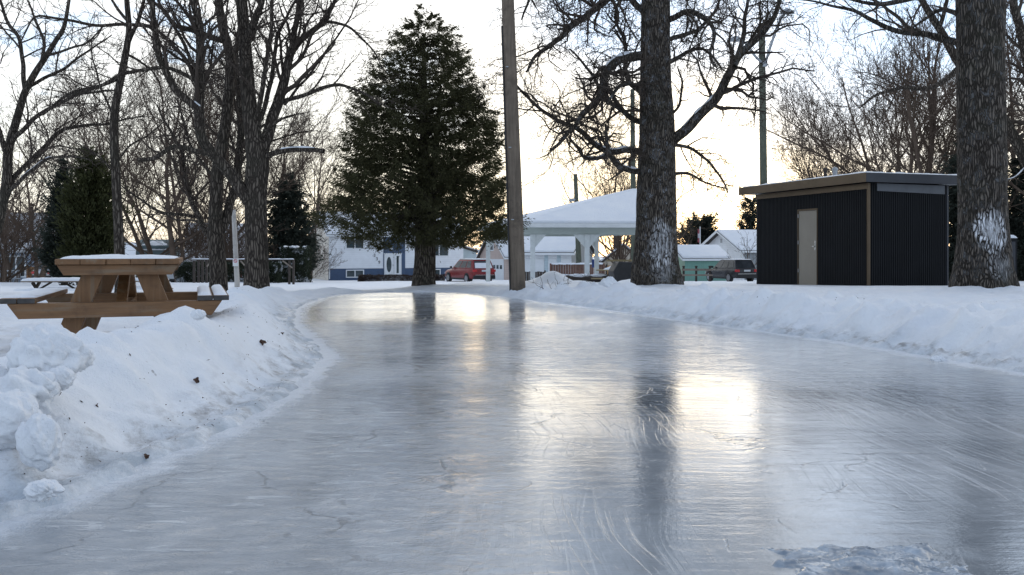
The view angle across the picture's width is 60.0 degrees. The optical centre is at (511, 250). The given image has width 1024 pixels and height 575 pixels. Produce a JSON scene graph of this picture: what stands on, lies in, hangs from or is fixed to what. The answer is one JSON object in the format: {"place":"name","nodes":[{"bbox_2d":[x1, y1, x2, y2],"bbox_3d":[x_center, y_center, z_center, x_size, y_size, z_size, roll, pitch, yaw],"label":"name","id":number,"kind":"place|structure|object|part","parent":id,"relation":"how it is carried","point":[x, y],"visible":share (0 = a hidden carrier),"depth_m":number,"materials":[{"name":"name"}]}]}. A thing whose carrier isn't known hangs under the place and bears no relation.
{"place":"outdoors","nodes":[
{"label":"outdoors","id":0,"kind":"place"},
{"bbox_2d":[24,297,954,481],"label":"leaf litter","id":1,"kind":"object","parent":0,"point":[202,397],"visible":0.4,"depth_m":5.36,"materials":[{"name":"brown plant"}]},
{"bbox_2d":[0,292,1023,574],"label":"ice path","id":2,"kind":"structure","parent":0,"point":[434,434],"depth_m":4.19,"materials":[{"name":"grey ice"}]},
{"bbox_2d":[760,543,972,574],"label":"broken ice","id":3,"kind":"structure","parent":2,"relation":"on","point":[914,559],"depth_m":2.82,"materials":[{"name":"white ice"}]},
{"bbox_2d":[0,257,1023,521],"bbox_3d":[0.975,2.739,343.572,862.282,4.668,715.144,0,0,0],"label":"snow ground","id":4,"kind":"structure","parent":0,"point":[144,391],"depth_m":7.90,"materials":[{"name":"white snow"}]},
{"bbox_2d":[7,270,20,281],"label":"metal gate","id":5,"kind":"structure","parent":4,"relation":"on","point":[18,278],"depth_m":55.98,"materials":[{"name":"metal"}]},
{"bbox_2d":[0,388,42,449],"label":"snow chunk","id":6,"kind":"object","parent":4,"relation":"on","point":[17,407],"visible":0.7,"depth_m":3.67,"materials":[{"name":"snow"}]},
{"bbox_2d":[0,191,51,281],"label":"bare shrub","id":7,"kind":"object","parent":4,"relation":"on","point":[5,239],"visible":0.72,"depth_m":44.04,"materials":[{"name":"plant"}]},
{"bbox_2d":[0,203,54,281],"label":"tree","id":8,"kind":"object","parent":4,"relation":"on","point":[23,276],"depth_m":60.44,"materials":[{"name":"plant"}]},
{"bbox_2d":[8,256,25,277],"bbox_3d":[-33.786,1.100,60.411,1.300,1.500,0.070,0,0,-6],"label":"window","id":9,"kind":"structure","parent":8,"relation":"in","point":[19,262],"depth_m":60.42,"materials":[{"name":"glass"}]},
{"bbox_2d":[26,266,33,277],"bbox_3d":[-30.346,1.600,56.961,1.631,1.248,0.122,0,0,0],"label":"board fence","id":10,"kind":"object","parent":4,"relation":"on","point":[29,275],"visible":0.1,"depth_m":57.00,"materials":[{"name":"wood"}]},
{"bbox_2d":[0,365,60,414],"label":"snow chunk","id":11,"kind":"object","parent":4,"relation":"on","point":[43,388],"visible":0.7,"depth_m":3.99,"materials":[{"name":"snow"}]},
{"bbox_2d":[15,412,62,471],"bbox_3d":[-1.929,0.779,3.617,0.179,0.237,0.160,0,0,0],"label":"snow chunk","id":12,"kind":"object","parent":4,"relation":"on","point":[39,437],"visible":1,"depth_m":3.58,"materials":[{"name":"snow"}]},
{"bbox_2d":[0,98,77,281],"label":"bare tree","id":13,"kind":"object","parent":4,"relation":"on","point":[21,189],"visible":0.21,"depth_m":61.05,"materials":[{"name":"plant"}]},
{"bbox_2d":[23,478,64,501],"bbox_3d":[-1.749,0.892,3.299,0.118,0.077,0.125,0,0,41],"label":"snow chunk","id":14,"kind":"object","parent":4,"relation":"on","point":[43,489],"visible":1,"depth_m":3.27,"materials":[{"name":"snow"}]},
{"bbox_2d":[31,262,58,282],"bbox_3d":[-28.278,1.371,56.972,2.106,1.611,4.562,0,0,24],"label":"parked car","id":15,"kind":"object","parent":4,"relation":"on","point":[46,276],"visible":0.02,"depth_m":54.96,"materials":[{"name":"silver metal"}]},
{"bbox_2d":[13,277,79,290],"bbox_3d":[-13.072,1.248,25.500,1.720,0.948,1.620,0,0,-4],"label":"picnic table","id":16,"kind":"object","parent":4,"relation":"on","point":[64,280],"visible":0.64,"depth_m":25.17,"materials":[{"name":"brown wood"}]},
{"bbox_2d":[6,322,90,374],"bbox_3d":[-2.276,0.527,4.359,0.364,0.341,0.336,0,0,-30],"label":"snow chunk","id":17,"kind":"object","parent":4,"relation":"on","point":[43,346],"visible":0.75,"depth_m":4.28,"materials":[{"name":"snow"}]},
{"bbox_2d":[49,365,75,390],"bbox_3d":[-2.136,0.606,4.200,0.126,0.118,0.116,0,0,0],"label":"snow chunk","id":18,"kind":"object","parent":17,"relation":"on","point":[65,376],"visible":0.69,"depth_m":4.17,"materials":[{"name":"snow"}]},
{"bbox_2d":[79,349,95,371],"bbox_3d":[-2.200,0.549,4.500,0.157,0.130,0.144,0,0,0],"label":"snow chunk","id":19,"kind":"object","parent":17,"relation":"on","point":[90,361],"visible":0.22,"depth_m":4.49,"materials":[{"name":"snow"}]},
{"bbox_2d":[31,158,76,284],"bbox_3d":[-19.666,-0.869,39.082,3.023,6.525,3.077,0,0,-19],"label":"arborvitae","id":20,"kind":"object","parent":4,"relation":"on","point":[50,238],"visible":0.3,"depth_m":38.53,"materials":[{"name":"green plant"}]},
{"bbox_2d":[0,0,163,235],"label":"bare maple tree","id":21,"kind":"object","parent":4,"relation":"on","point":[9,184],"visible":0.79,"depth_m":19.95,"materials":[{"name":"brown plant"}]},
{"bbox_2d":[45,145,143,284],"bbox_3d":[-16.991,-1.257,35.941,3.372,6.217,3.176,0,0,-41],"label":"arborvitae","id":22,"kind":"object","parent":4,"relation":"on","point":[85,217],"visible":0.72,"depth_m":35.43,"materials":[{"name":"green plant"}]},
{"bbox_2d":[0,67,193,277],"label":"bare tree","id":23,"kind":"object","parent":4,"relation":"on","point":[122,165],"visible":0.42,"depth_m":51.62,"materials":[{"name":"plant"}]},
{"bbox_2d":[35,0,170,292],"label":"slim bare tree","id":24,"kind":"object","parent":4,"relation":"on","point":[118,227],"visible":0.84,"depth_m":18.83,"materials":[{"name":"brown plant"}]},
{"bbox_2d":[0,254,228,333],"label":"picnic table","id":25,"kind":"object","parent":4,"relation":"on","point":[91,300],"visible":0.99,"depth_m":7.17,"materials":[{"name":"brown wood"}]},
{"bbox_2d":[125,242,136,277],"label":"annex","id":26,"kind":"object","parent":4,"relation":"on","point":[130,250],"visible":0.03,"depth_m":85.17,"materials":[{"name":"white"}]},
{"bbox_2d":[113,278,173,289],"bbox_3d":[-11.621,1.312,27.500,1.720,0.950,1.620,0,0,-4],"label":"picnic table","id":27,"kind":"object","parent":4,"relation":"on","point":[138,287],"visible":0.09,"depth_m":27.15,"materials":[{"name":"white wood"}]},
{"bbox_2d":[16,13,275,256],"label":"bare tree","id":28,"kind":"object","parent":4,"relation":"on","point":[139,248],"visible":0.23,"depth_m":65.04,"materials":[{"name":"plant"}]},
{"bbox_2d":[136,239,178,277],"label":"house","id":29,"kind":"structure","parent":4,"relation":"on","point":[157,248],"depth_m":70.72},
{"bbox_2d":[37,0,321,281],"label":"bare tree","id":30,"kind":"object","parent":4,"relation":"on","point":[170,225],"visible":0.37,"depth_m":58.10,"materials":[{"name":"brown plant"}]},
{"bbox_2d":[126,180,244,254],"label":"bare tree","id":31,"kind":"object","parent":4,"relation":"on","point":[158,236],"visible":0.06,"depth_m":78.87,"materials":[{"name":"plant"}]},
{"bbox_2d":[167,266,204,281],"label":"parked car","id":32,"kind":"object","parent":4,"relation":"on","point":[171,278],"visible":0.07,"depth_m":65.22,"materials":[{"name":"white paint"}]},
{"bbox_2d":[146,201,244,261],"bbox_3d":[-21.176,-0.404,62.333,6.713,6.196,7.149,0,0,44],"label":"bare shrub","id":33,"kind":"object","parent":4,"relation":"on","point":[191,232],"visible":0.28,"depth_m":61.33,"materials":[{"name":"plant"}]},
{"bbox_2d":[190,309,206,319],"bbox_3d":[-2.103,0.433,5.949,0.105,0.077,0.085,0,0,0],"label":"snow chunk","id":34,"kind":"object","parent":4,"relation":"on","point":[198,314],"visible":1,"depth_m":5.92,"materials":[{"name":"snow"}]},
{"bbox_2d":[92,0,330,290],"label":"bare maple tree","id":35,"kind":"object","parent":4,"relation":"on","point":[219,218],"visible":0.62,"depth_m":22.30,"materials":[{"name":"brown plant"}]},
{"bbox_2d":[0,0,423,288],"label":"bare maple tree","id":36,"kind":"object","parent":4,"relation":"on","point":[251,191],"visible":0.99,"depth_m":19.53,"materials":[{"name":"brown plant"}]},
{"bbox_2d":[185,223,244,278],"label":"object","id":37,"kind":"structure","parent":4,"relation":"on","point":[226,239],"depth_m":84.25,"materials":[{"name":"grey"}]},
{"bbox_2d":[174,260,283,282],"bbox_3d":[-16.733,1.349,52.637,6.256,1.667,1.606,0,0,0],"label":"clipped hedge","id":38,"kind":"object","parent":4,"relation":"on","point":[183,271],"visible":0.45,"depth_m":52.23,"materials":[{"name":"green plant"}]},
{"bbox_2d":[189,207,280,281],"bbox_3d":[-17.958,-0.310,57.898,5.444,5.414,4.515,0,0,-28],"label":"bare shrub","id":39,"kind":"object","parent":4,"relation":"on","point":[240,244],"visible":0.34,"depth_m":57.67,"materials":[{"name":"plant"}]},
{"bbox_2d":[232,210,239,286],"bbox_3d":[-8.723,0.162,27.989,0.270,2.896,0.186,0,0,0],"label":"sign post","id":40,"kind":"object","parent":4,"relation":"on","point":[235,258],"visible":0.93,"depth_m":27.94,"materials":[{"name":"metal"}]},
{"bbox_2d":[128,23,349,280],"bbox_3d":[-20.412,-7.203,63.779,17.730,19.807,16.612,0,0,0],"label":"bare tree","id":41,"kind":"object","parent":4,"relation":"on","point":[274,173],"visible":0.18,"depth_m":64.59,"materials":[{"name":"plant"}]},
{"bbox_2d":[191,258,294,283],"bbox_3d":[-13.361,1.187,43.987,5.135,1.590,0.145,0,0,0],"label":"rail fence","id":42,"kind":"object","parent":4,"relation":"on","point":[207,265],"visible":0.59,"depth_m":43.95,"materials":[{"name":"grey wood"}]},
{"bbox_2d":[170,57,369,260],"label":"bare tree","id":43,"kind":"object","parent":4,"relation":"on","point":[288,166],"visible":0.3,"depth_m":70.28,"materials":[{"name":"plant"}]},
{"bbox_2d":[278,245,312,282],"bbox_3d":[-13.877,0.990,56.752,2.052,2.640,1.797,0,0,0],"label":"clipped hedge","id":44,"kind":"object","parent":4,"relation":"on","point":[285,251],"visible":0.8,"depth_m":56.32,"materials":[{"name":"green plant"}]},
{"bbox_2d":[267,169,331,279],"bbox_3d":[-15.626,-1.461,61.737,5.367,8.484,5.415,0,0,15],"label":"spruce tree","id":45,"kind":"object","parent":4,"relation":"on","point":[287,206],"visible":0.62,"depth_m":61.41,"materials":[{"name":"plant"}]},
{"bbox_2d":[268,98,369,277],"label":"bare tree","id":46,"kind":"object","parent":4,"relation":"on","point":[320,187],"visible":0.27,"depth_m":95.62,"materials":[{"name":"plant"}]},
{"bbox_2d":[309,237,345,279],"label":"bare shrub","id":47,"kind":"object","parent":4,"relation":"on","point":[319,250],"visible":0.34,"depth_m":86.20,"materials":[{"name":"plant"}]},
{"bbox_2d":[357,274,412,281],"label":"clipped hedge","id":48,"kind":"object","parent":4,"relation":"on","point":[389,277],"visible":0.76,"depth_m":74.16,"materials":[{"name":"plant"}]},
{"bbox_2d":[311,212,478,280],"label":"split level house","id":49,"kind":"structure","parent":4,"relation":"on","point":[363,261],"depth_m":92.11,"materials":[{"name":"white"}]},
{"bbox_2d":[345,237,363,248],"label":"window","id":50,"kind":"structure","parent":49,"relation":"in","point":[346,246],"depth_m":91.05,"materials":[{"name":"white glass"}]},
{"bbox_2d":[346,270,363,277],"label":"window","id":51,"kind":"structure","parent":49,"relation":"in","point":[349,273],"depth_m":91.03,"materials":[{"name":"white glass"}]},
{"bbox_2d":[384,254,393,274],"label":"front door","id":52,"kind":"structure","parent":49,"relation":"in","point":[388,258],"depth_m":92.53,"materials":[{"name":"white"}]},
{"bbox_2d":[436,238,448,255],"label":"window","id":53,"kind":"structure","parent":49,"relation":"in","point":[443,253],"depth_m":95.17,"materials":[{"name":"white glass"}]},
{"bbox_2d":[302,3,533,285],"bbox_3d":[-2.291,-2.636,23.214,5.762,7.760,5.647,0,0,24],"label":"cedar tree","id":54,"kind":"object","parent":4,"relation":"on","point":[422,199],"visible":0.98,"depth_m":22.26,"materials":[{"name":"green plant"}]},
{"bbox_2d":[436,273,444,280],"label":"clipped hedge","id":55,"kind":"object","parent":4,"relation":"on","point":[439,276],"visible":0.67,"depth_m":74.07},
{"bbox_2d":[445,258,495,281],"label":"parked car","id":56,"kind":"object","parent":4,"relation":"on","point":[468,269],"visible":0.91,"depth_m":67.25,"materials":[{"name":"red paint"}]},
{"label":"side window","id":57,"kind":"part","parent":56,"relation":"part of","materials":[{"name":"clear glass"}]},
{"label":"side window","id":58,"kind":"part","parent":56,"relation":"part of","materials":[{"name":"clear glass"}]},
{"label":"rear window","id":59,"kind":"part","parent":56,"relation":"part of","materials":[{"name":"white glass"}]},
{"bbox_2d":[476,240,508,279],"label":"gabled house","id":60,"kind":"structure","parent":4,"relation":"on","point":[499,261],"depth_m":86.43,"materials":[{"name":"paint"}]},
{"bbox_2d":[490,259,503,279],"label":"garage door","id":61,"kind":"structure","parent":60,"relation":"in","point":[498,264],"depth_m":86.50,"materials":[{"name":"white"}]},
{"bbox_2d":[501,0,524,290],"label":"utility pole","id":62,"kind":"object","parent":4,"relation":"on","point":[516,253],"visible":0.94,"depth_m":19.27,"materials":[{"name":"wood"}]},
{"bbox_2d":[525,270,545,280],"bbox_3d":[1.232,1.609,51.961,1.496,0.874,0.122,0,0,0],"label":"dark fence","id":63,"kind":"object","parent":4,"relation":"on","point":[527,275],"visible":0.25,"depth_m":52.00,"materials":[{"name":"brown wood"}]},
{"bbox_2d":[533,268,570,288],"bbox_3d":[0.788,0.648,18.592,0.913,0.547,0.565,0,0,0],"label":"dead weed","id":64,"kind":"object","parent":4,"relation":"on","point":[548,282],"visible":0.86,"depth_m":18.57,"materials":[{"name":"brown plant"}]},
{"bbox_2d":[524,236,593,273],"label":"long garage","id":65,"kind":"structure","parent":4,"relation":"on","point":[554,249],"depth_m":65.77,"materials":[{"name":"white"}]},
{"bbox_2d":[525,259,543,271],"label":"garage door","id":66,"kind":"structure","parent":65,"relation":"in","point":[539,263],"depth_m":65.87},
{"bbox_2d":[548,259,555,271],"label":"side door","id":67,"kind":"structure","parent":65,"relation":"in","point":[549,260],"depth_m":65.49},
{"bbox_2d":[561,259,569,264],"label":"side door","id":68,"kind":"structure","parent":65,"relation":"in","point":[562,260],"depth_m":65.10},
{"bbox_2d":[486,188,636,281],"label":"park pavilion","id":69,"kind":"structure","parent":4,"relation":"on","point":[586,223],"depth_m":36.74,"materials":[{"name":"white paint"}]},
{"bbox_2d":[569,174,581,264],"bbox_3d":[4.295,-1.292,59.929,0.975,7.757,0.401,0,0,-15],"label":"utility pole","id":70,"kind":"object","parent":4,"relation":"on","point":[577,242],"visible":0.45,"depth_m":59.87,"materials":[{"name":"metal"}]},
{"bbox_2d":[577,44,758,177],"bbox_3d":[7.768,-7.148,49.998,0.022,4.556,21.181,0,0,-19],"label":"overhead wire","id":71,"kind":"object","parent":70,"relation":"attached to","point":[682,114],"visible":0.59,"depth_m":45.62,"materials":[{"name":"metal"}]},
{"bbox_2d":[550,262,604,274],"bbox_3d":[3.967,1.435,53.985,3.342,1.402,0.170,0,0,0],"label":"board fence","id":72,"kind":"object","parent":4,"relation":"on","point":[569,269],"visible":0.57,"depth_m":54.00,"materials":[{"name":"wood"}]},
{"bbox_2d":[563,273,606,281],"bbox_3d":[2.474,1.036,33.001,2.310,0.361,0.358,0,0,-6],"label":"fallen log","id":73,"kind":"object","parent":4,"relation":"on","point":[581,277],"visible":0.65,"depth_m":32.94,"materials":[{"name":"brown wood"}]},
{"bbox_2d":[539,112,638,253],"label":"bare tree","id":74,"kind":"object","parent":4,"relation":"on","point":[616,183],"visible":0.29,"depth_m":80.55,"materials":[{"name":"plant"}]},
{"bbox_2d":[591,266,610,278],"bbox_3d":[4.012,1.046,33.159,1.970,1.004,1.800,0,0,10],"label":"picnic table","id":75,"kind":"object","parent":4,"relation":"on","point":[607,269],"visible":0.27,"depth_m":32.93,"materials":[{"name":"brown wood"}]},
{"bbox_2d":[598,276,617,287],"bbox_3d":[2.157,0.771,19.612,0.475,0.394,0.451,0,0,-28],"label":"snow chunk","id":76,"kind":"object","parent":4,"relation":"on","point":[608,282],"visible":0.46,"depth_m":19.45,"materials":[{"name":"snow"}]},
{"bbox_2d":[590,235,630,267],"bbox_3d":[7.492,-0.211,62.257,4.066,5.607,4.904,0,0,40],"label":"bare tree","id":77,"kind":"object","parent":4,"relation":"on","point":[619,247],"visible":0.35,"depth_m":62.42,"materials":[{"name":"plant"}]},
{"bbox_2d":[599,243,629,276],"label":"garage","id":78,"kind":"structure","parent":4,"relation":"on","point":[604,260],"depth_m":77.69,"materials":[{"name":"beige"}]},
{"bbox_2d":[607,260,631,281],"bbox_3d":[3.672,0.765,29.534,0.880,0.910,0.660,0,0,-12],"label":"covered grill","id":79,"kind":"object","parent":4,"relation":"on","point":[618,271],"visible":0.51,"depth_m":29.21,"materials":[{"name":"black plastic"}]},
{"bbox_2d":[630,89,635,261],"bbox_3d":[7.951,-4.020,58.000,0.422,13.036,0.380,0,0,0],"label":"utility pole","id":80,"kind":"object","parent":4,"relation":"on","point":[633,176],"visible":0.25,"depth_m":57.86,"materials":[{"name":"wood"}]},
{"bbox_2d":[561,151,706,243],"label":"bare tree","id":81,"kind":"object","parent":4,"relation":"on","point":[676,202],"visible":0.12,"depth_m":85.18,"materials":[{"name":"plant"}]},
{"bbox_2d":[467,0,824,284],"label":"bare maple tree","id":82,"kind":"object","parent":4,"relation":"on","point":[655,260],"visible":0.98,"depth_m":21.07,"materials":[{"name":"brown plant"}]},
{"bbox_2d":[677,205,696,244],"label":"bare tree","id":83,"kind":"object","parent":4,"relation":"on","point":[686,233],"visible":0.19,"depth_m":97.85,"materials":[{"name":"plant"}]},
{"bbox_2d":[682,266,712,281],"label":"rail fence","id":84,"kind":"object","parent":4,"relation":"on","point":[695,270],"visible":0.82,"depth_m":65.89,"materials":[{"name":"brown wood"}]},
{"bbox_2d":[698,227,700,244],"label":"flagpole","id":85,"kind":"object","parent":4,"relation":"on","point":[699,235],"visible":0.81,"depth_m":83.98,"materials":[{"name":"metal"}]},
{"bbox_2d":[677,211,723,244],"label":"pine tree","id":86,"kind":"object","parent":4,"relation":"on","point":[709,227],"visible":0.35,"depth_m":103.87,"materials":[{"name":"green plant"}]},
{"bbox_2d":[678,245,730,280],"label":"garden shed","id":87,"kind":"structure","parent":4,"relation":"on","point":[699,256],"depth_m":75.56,"materials":[{"name":"green"}]},
{"bbox_2d":[701,229,756,279],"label":"white bungalow","id":88,"kind":"object","parent":4,"relation":"on","point":[727,240],"visible":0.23,"depth_m":87.05,"materials":[{"name":"grey"}]},
{"bbox_2d":[705,259,756,280],"bbox_3d":[16.353,1.486,66.470,2.176,1.748,4.712,0,0,-17],"label":"parked car","id":89,"kind":"object","parent":4,"relation":"on","point":[728,269],"visible":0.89,"depth_m":64.68,"materials":[{"name":"paint"}]},
{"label":"side window","id":90,"kind":"part","parent":89,"relation":"part of","materials":[{"name":"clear glass"}]},
{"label":"side window","id":91,"kind":"part","parent":89,"relation":"part of","materials":[{"name":"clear glass"}]},
{"bbox_3d":[16.041,1.030,64.820,0.144,0.466,0.687,0,0,-17],"label":"side window","id":92,"kind":"part","parent":89,"relation":"part of","materials":[{"name":"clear glass"}]},
{"bbox_3d":[16.946,1.027,64.531,1.483,0.492,0.267,0,0,-17],"label":"rear window","id":93,"kind":"part","parent":89,"relation":"part of","materials":[{"name":"black glass"}]},
{"bbox_2d":[726,186,756,229],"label":"pine tree","id":94,"kind":"object","parent":4,"relation":"on","point":[748,216],"visible":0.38,"depth_m":94.64,"materials":[{"name":"green plant"}]},
{"bbox_2d":[727,228,756,264],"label":"bare tree","id":95,"kind":"object","parent":4,"relation":"on","point":[745,247],"visible":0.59,"depth_m":71.64,"materials":[{"name":"plant"}]},
{"bbox_2d":[730,8,794,184],"bbox_3d":[11.166,-4.501,39.910,3.024,12.769,0.540,0,0,0],"label":"street lamp","id":96,"kind":"object","parent":4,"relation":"on","point":[763,151],"visible":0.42,"depth_m":39.86,"materials":[{"name":"metal"}]},
{"bbox_2d":[739,167,956,285],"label":"service shed","id":97,"kind":"structure","parent":4,"relation":"on","point":[867,228],"depth_m":24.73,"materials":[{"name":"black metal"}]},
{"bbox_2d":[798,210,815,284],"bbox_3d":[8.824,0.042,26.491,0.105,2.447,0.878,0,0,-18],"label":"door","id":98,"kind":"structure","parent":97,"relation":"in","point":[807,219],"depth_m":26.49,"materials":[{"name":"beige paint"}]},
{"bbox_2d":[751,22,954,181],"bbox_3d":[23.749,-6.125,60.403,15.670,17.171,17.399,0,0,0],"label":"bare tree","id":99,"kind":"object","parent":4,"relation":"on","point":[803,169],"visible":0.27,"depth_m":60.99,"materials":[{"name":"plant"}]},
{"bbox_2d":[724,0,1023,176],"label":"bare tree","id":100,"kind":"object","parent":4,"relation":"on","point":[932,129],"visible":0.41,"depth_m":46.89,"materials":[{"name":"brown plant"}]},
{"bbox_2d":[763,0,1019,288],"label":"bare maple tree","id":101,"kind":"object","parent":4,"relation":"on","point":[983,256],"visible":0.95,"depth_m":16.07,"materials":[{"name":"brown plant"}]},
{"bbox_2d":[774,0,1013,179],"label":"bare tree","id":102,"kind":"object","parent":4,"relation":"on","point":[852,117],"visible":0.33,"depth_m":55.89,"materials":[{"name":"plant"}]},
{"bbox_2d":[813,0,1023,185],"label":"leaning bare tree","id":103,"kind":"object","parent":4,"relation":"on","point":[1014,137],"visible":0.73,"depth_m":22.59,"materials":[{"name":"brown plant"}]},
{"bbox_2d":[825,12,1023,211],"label":"bare tree","id":104,"kind":"object","parent":4,"relation":"on","point":[912,127],"visible":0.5,"depth_m":42.54,"materials":[{"name":"plant"}]},
{"bbox_2d":[842,0,1023,194],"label":"bare tree","id":105,"kind":"object","parent":4,"relation":"on","point":[1015,57],"visible":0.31,"depth_m":41.22,"materials":[{"name":"plant"}]},
{"bbox_2d":[929,355,947,360],"bbox_3d":[3.867,1.006,8.051,0.153,0.104,0.117,0,0,0],"label":"snow chunk","id":106,"kind":"object","parent":4,"relation":"on","point":[937,358],"visible":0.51,"depth_m":8.03,"materials":[{"name":"snow"}]},
{"bbox_2d":[927,133,956,279],"bbox_3d":[20.389,-1.698,40.078,3.857,7.673,4.395,0,0,0],"label":"spruce tree","id":107,"kind":"object","parent":4,"relation":"on","point":[952,161],"visible":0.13,"depth_m":39.73,"materials":[{"name":"green wood"}]},
{"bbox_2d":[884,2,1023,215],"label":"bare tree","id":108,"kind":"object","parent":4,"relation":"on","point":[1013,154],"visible":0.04,"depth_m":48.04,"materials":[{"name":"plant"}]},
{"bbox_2d":[1011,235,1016,274],"bbox_3d":[11.240,0.293,20.299,0.500,1.299,0.422,0,0,14],"label":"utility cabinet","id":109,"kind":"object","parent":4,"relation":"on","point":[1014,243],"visible":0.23,"depth_m":20.06,"materials":[{"name":"metal"}]},
{"bbox_3d":[11.190,0.332,20.099,0.400,1.060,0.011,0,0,14],"label":"door","id":110,"kind":"part","parent":109,"relation":"part of","materials":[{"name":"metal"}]},
{"bbox_2d":[1008,155,1023,280],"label":"spruce tree","id":111,"kind":"object","parent":4,"relation":"on","point":[1016,222],"visible":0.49,"depth_m":43.57,"materials":[{"name":"plant"}]},
{"bbox_2d":[0,0,1023,256],"label":"sky","id":112,"kind":"structure","parent":0,"point":[472,15],"materials":[{"name":"white"}]}
]}

